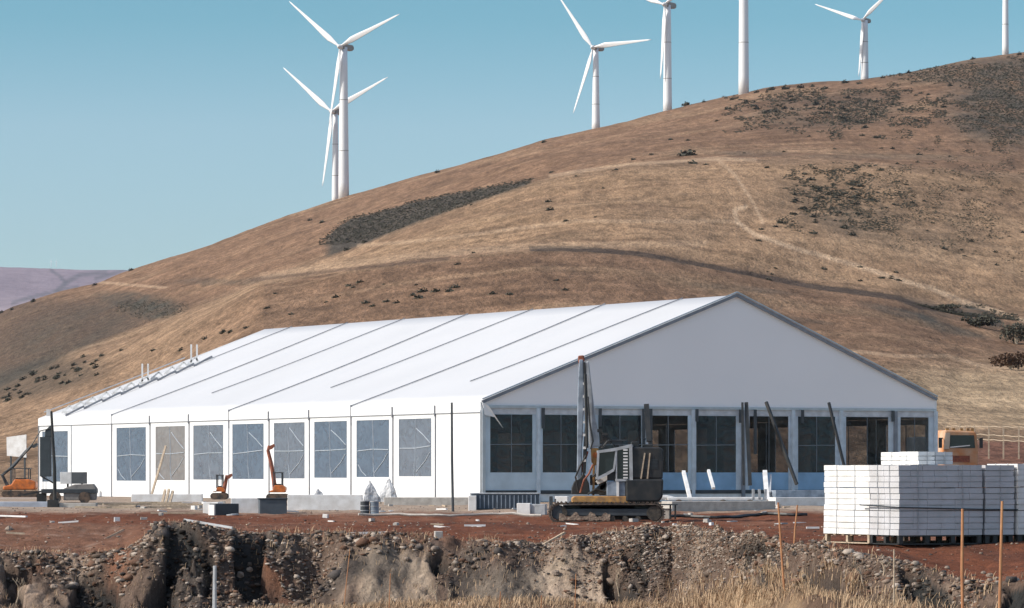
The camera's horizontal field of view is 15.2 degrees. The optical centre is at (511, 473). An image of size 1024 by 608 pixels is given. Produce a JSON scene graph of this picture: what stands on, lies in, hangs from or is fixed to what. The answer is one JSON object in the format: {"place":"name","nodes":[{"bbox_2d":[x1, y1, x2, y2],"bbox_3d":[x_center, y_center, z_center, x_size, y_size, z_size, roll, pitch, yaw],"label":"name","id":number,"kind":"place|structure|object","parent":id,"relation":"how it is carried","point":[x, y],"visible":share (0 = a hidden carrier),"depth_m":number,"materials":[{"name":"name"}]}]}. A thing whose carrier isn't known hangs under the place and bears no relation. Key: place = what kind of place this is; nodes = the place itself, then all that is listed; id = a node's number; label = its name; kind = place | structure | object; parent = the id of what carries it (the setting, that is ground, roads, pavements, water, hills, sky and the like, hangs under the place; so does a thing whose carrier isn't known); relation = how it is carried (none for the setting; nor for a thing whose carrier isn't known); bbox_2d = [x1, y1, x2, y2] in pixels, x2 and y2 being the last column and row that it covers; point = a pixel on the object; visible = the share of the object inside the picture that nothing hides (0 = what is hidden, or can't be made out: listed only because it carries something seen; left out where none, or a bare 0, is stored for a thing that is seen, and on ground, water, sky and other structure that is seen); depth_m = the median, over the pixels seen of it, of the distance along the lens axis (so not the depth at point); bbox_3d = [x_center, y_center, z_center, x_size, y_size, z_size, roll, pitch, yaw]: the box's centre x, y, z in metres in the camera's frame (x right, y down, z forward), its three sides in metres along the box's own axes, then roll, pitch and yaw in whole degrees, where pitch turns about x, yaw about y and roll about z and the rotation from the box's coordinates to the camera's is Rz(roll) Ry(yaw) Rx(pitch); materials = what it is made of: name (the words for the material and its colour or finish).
{"place":"outdoors","nodes":[
{"label":"outdoors","id":0,"kind":"place"},
{"bbox_2d":[0,267,127,310],"bbox_3d":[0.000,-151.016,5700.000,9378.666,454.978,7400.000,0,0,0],"label":"distant hills","id":1,"kind":"structure","parent":0,"point":[18,285],"depth_m":6088.37,"materials":[{"name":"purple"}]},
{"bbox_2d":[0,52,1023,494],"bbox_3d":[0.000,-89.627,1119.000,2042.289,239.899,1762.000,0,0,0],"label":"hillside","id":2,"kind":"structure","parent":0,"point":[668,222],"depth_m":814.88,"materials":[{"name":"brown plant"}]},
{"bbox_2d":[116,298,188,317],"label":"scrub patch","id":3,"kind":"object","parent":2,"relation":"on","point":[121,308],"visible":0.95,"depth_m":1300.38,"materials":[{"name":"green plant"}]},
{"bbox_2d":[283,67,387,200],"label":"wind turbine","id":4,"kind":"object","parent":2,"relation":"on","point":[335,161],"visible":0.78,"depth_m":1818.71,"materials":[{"name":"white paint"}]},
{"bbox_2d":[289,1,398,198],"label":"wind turbine","id":5,"kind":"object","parent":2,"relation":"on","point":[342,66],"visible":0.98,"depth_m":1728.28,"materials":[{"name":"white paint"}]},
{"bbox_2d":[318,178,534,244],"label":"scrub patch","id":6,"kind":"object","parent":2,"relation":"on","point":[381,224],"visible":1,"depth_m":1285.70,"materials":[{"name":"green plant"}]},
{"bbox_2d":[561,0,651,128],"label":"wind turbine","id":7,"kind":"object","parent":2,"relation":"on","point":[595,97],"visible":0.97,"depth_m":1758.75,"materials":[{"name":"white paint"}]},
{"bbox_2d":[647,0,675,110],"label":"wind turbine","id":8,"kind":"object","parent":2,"relation":"on","point":[668,5],"visible":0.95,"depth_m":1718.41,"materials":[{"name":"white paint"}]},
{"bbox_2d":[677,149,697,155],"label":"shrub","id":9,"kind":"object","parent":2,"relation":"on","point":[686,152],"visible":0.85,"depth_m":1139.34,"materials":[{"name":"green plant"}]},
{"bbox_2d":[738,0,748,94],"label":"wind turbine","id":10,"kind":"object","parent":2,"relation":"on","point":[743,85],"visible":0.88,"depth_m":1698.11,"materials":[{"name":"white paint"}]},
{"bbox_2d":[722,87,948,140],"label":"scrub patch","id":11,"kind":"object","parent":2,"relation":"on","point":[860,109],"visible":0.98,"depth_m":1435.10,"materials":[{"name":"green plant"}]},
{"bbox_2d":[775,162,918,234],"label":"scrub patch","id":12,"kind":"object","parent":2,"relation":"on","point":[843,200],"visible":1,"depth_m":875.10,"materials":[{"name":"green plant"}]},
{"bbox_2d":[815,0,882,79],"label":"wind turbine","id":13,"kind":"object","parent":2,"relation":"on","point":[863,53],"visible":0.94,"depth_m":1718.56,"materials":[{"name":"white paint"}]},
{"bbox_2d":[857,146,1023,260],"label":"scrub patch","id":14,"kind":"object","parent":2,"relation":"on","point":[989,235],"visible":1,"depth_m":886.61,"materials":[{"name":"green plant"}]},
{"bbox_2d":[934,303,962,310],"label":"bush","id":15,"kind":"object","parent":2,"relation":"on","point":[946,306],"visible":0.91,"depth_m":607.39,"materials":[{"name":"green plant"}]},
{"bbox_2d":[884,55,1023,152],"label":"scrub patch","id":16,"kind":"object","parent":2,"relation":"on","point":[972,71],"visible":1,"depth_m":1464.70,"materials":[{"name":"green plant"}]},
{"bbox_2d":[915,303,1021,320],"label":"scrub patch","id":17,"kind":"object","parent":2,"relation":"on","point":[992,315],"visible":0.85,"depth_m":605.94,"materials":[{"name":"green plant"}]},
{"bbox_2d":[960,315,1001,327],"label":"bush","id":18,"kind":"object","parent":2,"relation":"on","point":[979,321],"visible":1,"depth_m":566.54,"materials":[{"name":"green plant"}]},
{"bbox_2d":[945,425,1023,458],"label":"wire fence","id":19,"kind":"object","parent":2,"relation":"on","point":[988,435],"visible":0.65,"depth_m":255.94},
{"bbox_2d":[1002,0,1008,54],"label":"wind turbine","id":20,"kind":"object","parent":2,"relation":"on","point":[1005,34],"visible":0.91,"depth_m":1738.80,"materials":[{"name":"white paint"}]},
{"bbox_2d":[988,351,1023,369],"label":"bush","id":21,"kind":"object","parent":2,"relation":"on","point":[1010,360],"visible":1,"depth_m":428.00,"materials":[{"name":"plant"}]},
{"bbox_2d":[998,322,1023,343],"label":"bush","id":22,"kind":"object","parent":2,"relation":"on","point":[1012,330],"visible":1,"depth_m":535.33,"materials":[{"name":"green plant"}]},
{"bbox_2d":[0,486,1023,607],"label":"ground","id":23,"kind":"structure","parent":0,"point":[372,575],"depth_m":110.06,"materials":[{"name":"soil"}]},
{"bbox_2d":[7,435,26,490],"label":"white board","id":24,"kind":"object","parent":23,"relation":"on","point":[16,446],"visible":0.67,"depth_m":214.00,"materials":[{"name":"paint"}]},
{"bbox_2d":[1,443,37,496],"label":"mini excavator","id":25,"kind":"object","parent":23,"relation":"on","point":[23,484],"visible":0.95,"depth_m":205.50,"materials":[{"name":"metal"}]},
{"bbox_2d":[0,502,46,506],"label":"concrete slab","id":26,"kind":"structure","parent":23,"relation":"on","point":[23,504],"depth_m":158.00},
{"bbox_2d":[23,409,58,506],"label":"mast","id":27,"kind":"object","parent":23,"relation":"on","point":[47,450],"visible":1,"depth_m":156.00,"materials":[{"name":"metal"}]},
{"bbox_2d":[23,484,97,502],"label":"generator trailer","id":28,"kind":"object","parent":23,"relation":"on","point":[84,493],"visible":0.92,"depth_m":164.05,"materials":[{"name":"grey metal"}]},
{"bbox_2d":[60,472,86,486],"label":"control box","id":29,"kind":"object","parent":28,"relation":"on","point":[67,478],"visible":1,"depth_m":164.09,"materials":[{"name":"white paint"}]},
{"bbox_2d":[59,503,97,506],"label":"concrete slab","id":30,"kind":"structure","parent":23,"relation":"on","point":[75,504],"depth_m":156.00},
{"bbox_2d":[75,506,135,507],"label":"plank","id":31,"kind":"object","parent":23,"relation":"on","point":[101,507],"visible":1,"depth_m":154.36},
{"bbox_2d":[103,503,151,504],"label":"plank","id":32,"kind":"object","parent":23,"relation":"on","point":[127,503],"visible":1,"depth_m":154.47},
{"bbox_2d":[151,445,166,493],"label":"board","id":33,"kind":"object","parent":23,"relation":"on","point":[158,470],"visible":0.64,"depth_m":187.27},
{"bbox_2d":[131,494,202,501],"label":"white sill","id":34,"kind":"structure","parent":23,"relation":"on","point":[175,498],"depth_m":170.00,"materials":[{"name":"paint"}]},
{"bbox_2d":[150,506,190,507],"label":"plank","id":35,"kind":"object","parent":23,"relation":"on","point":[170,507],"visible":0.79,"depth_m":154.72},
{"bbox_2d":[150,512,194,513],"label":"plank","id":36,"kind":"object","parent":23,"relation":"on","point":[173,512],"visible":1,"depth_m":146.71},
{"bbox_2d":[157,502,202,505],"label":"plank","id":37,"kind":"object","parent":23,"relation":"on","point":[179,503],"visible":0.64,"depth_m":155.29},
{"bbox_2d":[184,519,232,528],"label":"plank","id":38,"kind":"object","parent":23,"relation":"on","point":[213,524],"visible":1,"depth_m":110.92,"materials":[{"name":"white paint"}]},
{"bbox_2d":[203,502,222,513],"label":"white cabinet","id":39,"kind":"object","parent":23,"relation":"on","point":[205,507],"visible":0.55,"depth_m":148.03,"materials":[{"name":"paint"}]},
{"bbox_2d":[212,566,216,607],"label":"pipe post","id":40,"kind":"object","parent":23,"relation":"on","point":[214,604],"visible":1,"depth_m":97.96,"materials":[{"name":"grey paint"}]},
{"bbox_2d":[210,473,232,499],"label":"mini excavator","id":41,"kind":"object","parent":23,"relation":"on","point":[223,495],"visible":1,"depth_m":185.55,"materials":[{"name":"metal"}]},
{"bbox_2d":[208,503,238,515],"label":"crate","id":42,"kind":"object","parent":23,"relation":"on","point":[222,509],"visible":0.92,"depth_m":146.00,"materials":[{"name":"grey metal"}]},
{"bbox_2d":[231,498,257,512],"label":"barrier block","id":43,"kind":"object","parent":23,"relation":"on","point":[248,505],"depth_m":149.01,"materials":[{"name":"white paint"}]},
{"bbox_2d":[257,498,287,513],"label":"metal bin","id":44,"kind":"object","parent":23,"relation":"on","point":[272,505],"visible":0.91,"depth_m":148.01,"materials":[{"name":"metal"}]},
{"bbox_2d":[266,444,287,497],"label":"mini excavator","id":45,"kind":"object","parent":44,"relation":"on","point":[281,487],"visible":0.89,"depth_m":177.57,"materials":[{"name":"metal"}]},
{"bbox_2d":[287,495,362,509],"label":"barrier","id":46,"kind":"object","parent":23,"relation":"on","point":[323,502],"visible":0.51,"depth_m":152.00,"materials":[{"name":"white paint"}]},
{"bbox_2d":[360,501,369,515],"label":"drum","id":47,"kind":"object","parent":23,"relation":"on","point":[364,506],"visible":1,"depth_m":145.85,"materials":[{"name":"grey metal"}]},
{"bbox_2d":[363,480,378,501],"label":"film bundle","id":48,"kind":"object","parent":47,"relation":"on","point":[370,493],"visible":0.94,"depth_m":167.87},
{"bbox_2d":[370,501,378,513],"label":"drum","id":49,"kind":"object","parent":23,"relation":"on","point":[374,507],"visible":1,"depth_m":145.85,"materials":[{"name":"blue paint"}]},
{"bbox_2d":[379,478,396,501],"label":"film bundle","id":50,"kind":"object","parent":23,"relation":"on","point":[388,489],"visible":0.82,"depth_m":167.89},
{"bbox_2d":[1,572,847,607],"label":"dead grass","id":51,"kind":"structure","parent":23,"relation":"on","point":[535,602],"depth_m":106.07,"materials":[{"name":"plant"}]},
{"bbox_2d":[384,497,467,504],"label":"kerb slab","id":52,"kind":"structure","parent":23,"relation":"on","point":[423,500],"depth_m":160.00,"materials":[{"name":"concrete"}]},
{"bbox_2d":[358,512,541,516],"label":"pipe","id":53,"kind":"object","parent":23,"relation":"on","point":[446,515],"visible":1,"depth_m":145.55,"materials":[{"name":"concrete"}]},
{"bbox_2d":[451,403,453,511],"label":"pole","id":54,"kind":"object","parent":23,"relation":"on","point":[452,487],"visible":0.78,"depth_m":149.96,"materials":[{"name":"grey metal"}]},
{"bbox_2d":[468,496,476,510],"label":"white cabinet","id":55,"kind":"object","parent":23,"relation":"on","point":[472,502],"visible":0.99,"depth_m":151.40,"materials":[{"name":"paint"}]},
{"bbox_2d":[38,292,937,501],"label":"marquee","id":56,"kind":"object","parent":23,"relation":"on","point":[346,408],"visible":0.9,"depth_m":175.46,"materials":[{"name":"white fabric"}]},
{"bbox_2d":[469,493,539,508],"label":"corrugated crate","id":57,"kind":"object","parent":23,"relation":"on","point":[498,500],"visible":0.87,"depth_m":151.99,"materials":[{"name":"grey paint"}]},
{"bbox_2d":[0,519,1019,607],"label":"rubble","id":58,"kind":"object","parent":23,"relation":"on","point":[146,538],"visible":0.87,"depth_m":110.06,"materials":[{"name":"stone"}]},
{"bbox_2d":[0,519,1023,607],"bbox_3d":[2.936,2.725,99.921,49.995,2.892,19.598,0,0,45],"label":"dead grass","id":59,"kind":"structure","parent":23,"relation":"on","point":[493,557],"depth_m":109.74,"materials":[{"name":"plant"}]},
{"bbox_2d":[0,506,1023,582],"bbox_3d":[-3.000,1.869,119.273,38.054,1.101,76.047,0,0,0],"label":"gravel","id":60,"kind":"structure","parent":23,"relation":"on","point":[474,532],"depth_m":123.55,"materials":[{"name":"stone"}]},
{"bbox_2d":[517,503,531,513],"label":"white cabinet","id":61,"kind":"object","parent":23,"relation":"on","point":[524,508],"visible":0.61,"depth_m":147.00,"materials":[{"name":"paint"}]},
{"bbox_2d":[531,504,546,514],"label":"concrete block","id":62,"kind":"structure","parent":23,"relation":"on","point":[539,509],"depth_m":147.00,"materials":[{"name":"grey paint"}]},
{"bbox_2d":[554,496,569,505],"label":"appliance","id":63,"kind":"object","parent":23,"relation":"on","point":[559,499],"visible":0.43,"depth_m":150.00,"materials":[{"name":"white paint"}]},
{"bbox_2d":[548,355,664,522],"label":"rig","id":64,"kind":"object","parent":23,"relation":"on","point":[623,477],"visible":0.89,"depth_m":138.52,"materials":[{"name":"metal"}]},
{"bbox_2d":[661,504,677,518],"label":"work bench","id":65,"kind":"object","parent":23,"relation":"on","point":[667,513],"visible":0.69,"depth_m":142.09,"materials":[{"name":"grey metal"}]},
{"bbox_2d":[682,470,691,496],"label":"strut","id":66,"kind":"object","parent":23,"relation":"on","point":[686,483],"visible":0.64,"depth_m":160.79,"materials":[{"name":"white paint"}]},
{"bbox_2d":[707,469,714,488],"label":"strut","id":67,"kind":"object","parent":23,"relation":"on","point":[710,479],"visible":1,"depth_m":161.95,"materials":[{"name":"white paint"}]},
{"bbox_2d":[661,489,766,500],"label":"flat bed trailer","id":68,"kind":"object","parent":23,"relation":"on","point":[673,498],"visible":0.52,"depth_m":156.01,"materials":[{"name":"white paint"}]},
{"bbox_2d":[417,522,1014,603],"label":"gravel","id":69,"kind":"structure","parent":23,"relation":"on","point":[678,535],"depth_m":107.55,"materials":[{"name":"gravel"}]},
{"bbox_2d":[661,501,774,511],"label":"concrete kerb","id":70,"kind":"structure","parent":23,"relation":"on","point":[697,506],"depth_m":150.89,"materials":[{"name":"concrete"}]},
{"bbox_2d":[671,512,807,518],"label":"hose","id":71,"kind":"object","parent":23,"relation":"on","point":[738,516],"visible":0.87,"depth_m":144.35,"materials":[{"name":"rubber"}]},
{"bbox_2d":[741,402,744,484],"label":"leaning pole","id":72,"kind":"object","parent":23,"relation":"on","point":[743,460],"visible":1,"depth_m":169.29,"materials":[{"name":"metal"}]},
{"bbox_2d":[744,402,751,485],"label":"leaning pole","id":73,"kind":"object","parent":23,"relation":"on","point":[748,444],"visible":1,"depth_m":169.33,"materials":[{"name":"metal"}]},
{"bbox_2d":[763,470,768,500],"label":"strut","id":74,"kind":"object","parent":23,"relation":"on","point":[765,479],"visible":0.71,"depth_m":160.85,"materials":[{"name":"white paint"}]},
{"bbox_2d":[764,401,797,484],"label":"leaning pole","id":75,"kind":"object","parent":23,"relation":"on","point":[771,416],"visible":1,"depth_m":170.01,"materials":[{"name":"metal"}]},
{"bbox_2d":[777,502,785,596],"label":"stake","id":76,"kind":"object","parent":23,"relation":"on","point":[781,554],"visible":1,"depth_m":91.98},
{"bbox_2d":[590,552,997,607],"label":"dead grass","id":77,"kind":"structure","parent":23,"relation":"on","point":[773,596],"depth_m":93.95,"materials":[{"name":"plant"}]},
{"bbox_2d":[768,497,826,505],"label":"white sill","id":78,"kind":"structure","parent":23,"relation":"on","point":[790,501],"depth_m":159.64,"materials":[{"name":"paint"}]},
{"bbox_2d":[771,490,824,496],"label":"sill beam","id":79,"kind":"structure","parent":23,"relation":"on","point":[797,493],"depth_m":160.39,"materials":[{"name":"blue paint"}]},
{"bbox_2d":[827,402,844,464],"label":"leaning pole","id":80,"kind":"object","parent":23,"relation":"on","point":[836,433],"visible":0.64,"depth_m":172.15,"materials":[{"name":"metal"}]},
{"bbox_2d":[849,555,863,586],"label":"dry twig","id":81,"kind":"object","parent":23,"relation":"on","point":[856,567],"visible":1,"depth_m":86.20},
{"bbox_2d":[825,533,921,543],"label":"pallet","id":82,"kind":"object","parent":23,"relation":"on","point":[849,538],"visible":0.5,"depth_m":98.46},
{"bbox_2d":[824,510,888,534],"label":"block pack","id":83,"kind":"object","parent":82,"relation":"on","point":[847,522],"visible":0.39,"depth_m":98.40,"materials":[{"name":"concrete"}]},
{"bbox_2d":[824,488,872,509],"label":"block pack","id":84,"kind":"object","parent":83,"relation":"on","point":[845,498],"visible":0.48,"depth_m":98.45,"materials":[{"name":"concrete"}]},
{"bbox_2d":[824,465,871,486],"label":"block pack","id":85,"kind":"object","parent":84,"relation":"on","point":[846,475],"visible":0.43,"depth_m":98.45,"materials":[{"name":"concrete"}]},
{"bbox_2d":[881,451,934,464],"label":"block pack","id":86,"kind":"object","parent":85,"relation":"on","point":[907,458],"visible":1,"depth_m":98.75,"materials":[{"name":"concrete"}]},
{"bbox_2d":[893,549,894,602],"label":"stake","id":87,"kind":"object","parent":23,"relation":"on","point":[894,575],"visible":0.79,"depth_m":83.99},
{"bbox_2d":[870,535,980,544],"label":"pallet","id":88,"kind":"object","parent":23,"relation":"on","point":[925,539],"visible":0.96,"depth_m":96.69,"materials":[{"name":"black paint"}]},
{"bbox_2d":[869,510,982,534],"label":"block pack","id":89,"kind":"object","parent":88,"relation":"on","point":[944,522],"visible":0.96,"depth_m":96.54,"materials":[{"name":"concrete"}]},
{"bbox_2d":[870,488,982,510],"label":"block pack","id":90,"kind":"object","parent":89,"relation":"on","point":[940,497],"visible":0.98,"depth_m":96.54,"materials":[{"name":"concrete"}]},
{"bbox_2d":[869,465,981,486],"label":"block pack","id":91,"kind":"object","parent":90,"relation":"on","point":[925,475],"visible":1,"depth_m":96.55,"materials":[{"name":"concrete"}]},
{"bbox_2d":[860,504,1017,509],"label":"cable","id":92,"kind":"object","parent":90,"relation":"attached to","point":[935,508],"visible":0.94,"depth_m":96.70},
{"bbox_2d":[906,428,982,464],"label":"dump truck","id":93,"kind":"object","parent":23,"relation":"on","point":[961,445],"visible":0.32,"depth_m":203.95,"materials":[{"name":"orange paint"}]},
{"bbox_2d":[960,509,963,607],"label":"stake","id":94,"kind":"object","parent":23,"relation":"on","point":[962,559],"visible":1,"depth_m":79.97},
{"bbox_2d":[956,535,1012,543],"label":"pallet","id":95,"kind":"object","parent":23,"relation":"on","point":[989,539],"visible":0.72,"depth_m":97.42,"materials":[{"name":"black paint"}]},
{"bbox_2d":[982,511,1013,534],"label":"block pack","id":96,"kind":"object","parent":95,"relation":"on","point":[991,522],"visible":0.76,"depth_m":97.23,"materials":[{"name":"concrete"}]},
{"bbox_2d":[980,488,1014,508],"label":"block pack","id":97,"kind":"object","parent":96,"relation":"on","point":[993,498],"visible":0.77,"depth_m":97.24,"materials":[{"name":"concrete"}]},
{"bbox_2d":[980,465,1013,486],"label":"block pack","id":98,"kind":"object","parent":97,"relation":"on","point":[997,475],"visible":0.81,"depth_m":97.24,"materials":[{"name":"concrete"}]},
{"bbox_2d":[998,501,1002,607],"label":"stake","id":99,"kind":"object","parent":23,"relation":"on","point":[1000,563],"visible":1,"depth_m":79.97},
{"bbox_2d":[1005,534,1023,541],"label":"pallet","id":100,"kind":"object","parent":23,"relation":"on","point":[1019,538],"visible":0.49,"depth_m":97.50,"materials":[{"name":"black paint"}]},
{"bbox_2d":[987,510,1023,534],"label":"block pack","id":101,"kind":"object","parent":100,"relation":"on","point":[1018,522],"visible":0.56,"depth_m":97.48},
{"bbox_2d":[988,487,1023,509],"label":"block pack","id":102,"kind":"object","parent":101,"relation":"on","point":[1018,504],"visible":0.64,"depth_m":97.49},
{"bbox_2d":[987,463,1023,485],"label":"block pack","id":103,"kind":"object","parent":102,"relation":"on","point":[1018,470],"visible":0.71,"depth_m":97.48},
{"bbox_2d":[0,0,1023,269],"label":"sky","id":104,"kind":"structure","parent":0,"point":[134,134],"materials":[{"name":"blue"}]},
{"bbox_2d":[644,404,651,441],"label":"leaning pole","id":105,"kind":"object","parent":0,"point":[647,422],"visible":1,"depth_m":167.69,"materials":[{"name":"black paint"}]},
{"bbox_2d":[914,487,983,487],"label":"block pack","id":106,"kind":"object","parent":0,"point":[959,487],"visible":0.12,"depth_m":100.99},
{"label":"block pack","id":107,"kind":"object","parent":106,"relation":"on","visible":0},
{"bbox_2d":[932,452,952,464],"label":"block pack","id":108,"kind":"object","parent":107,"relation":"on","point":[943,458],"visible":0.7,"depth_m":98.61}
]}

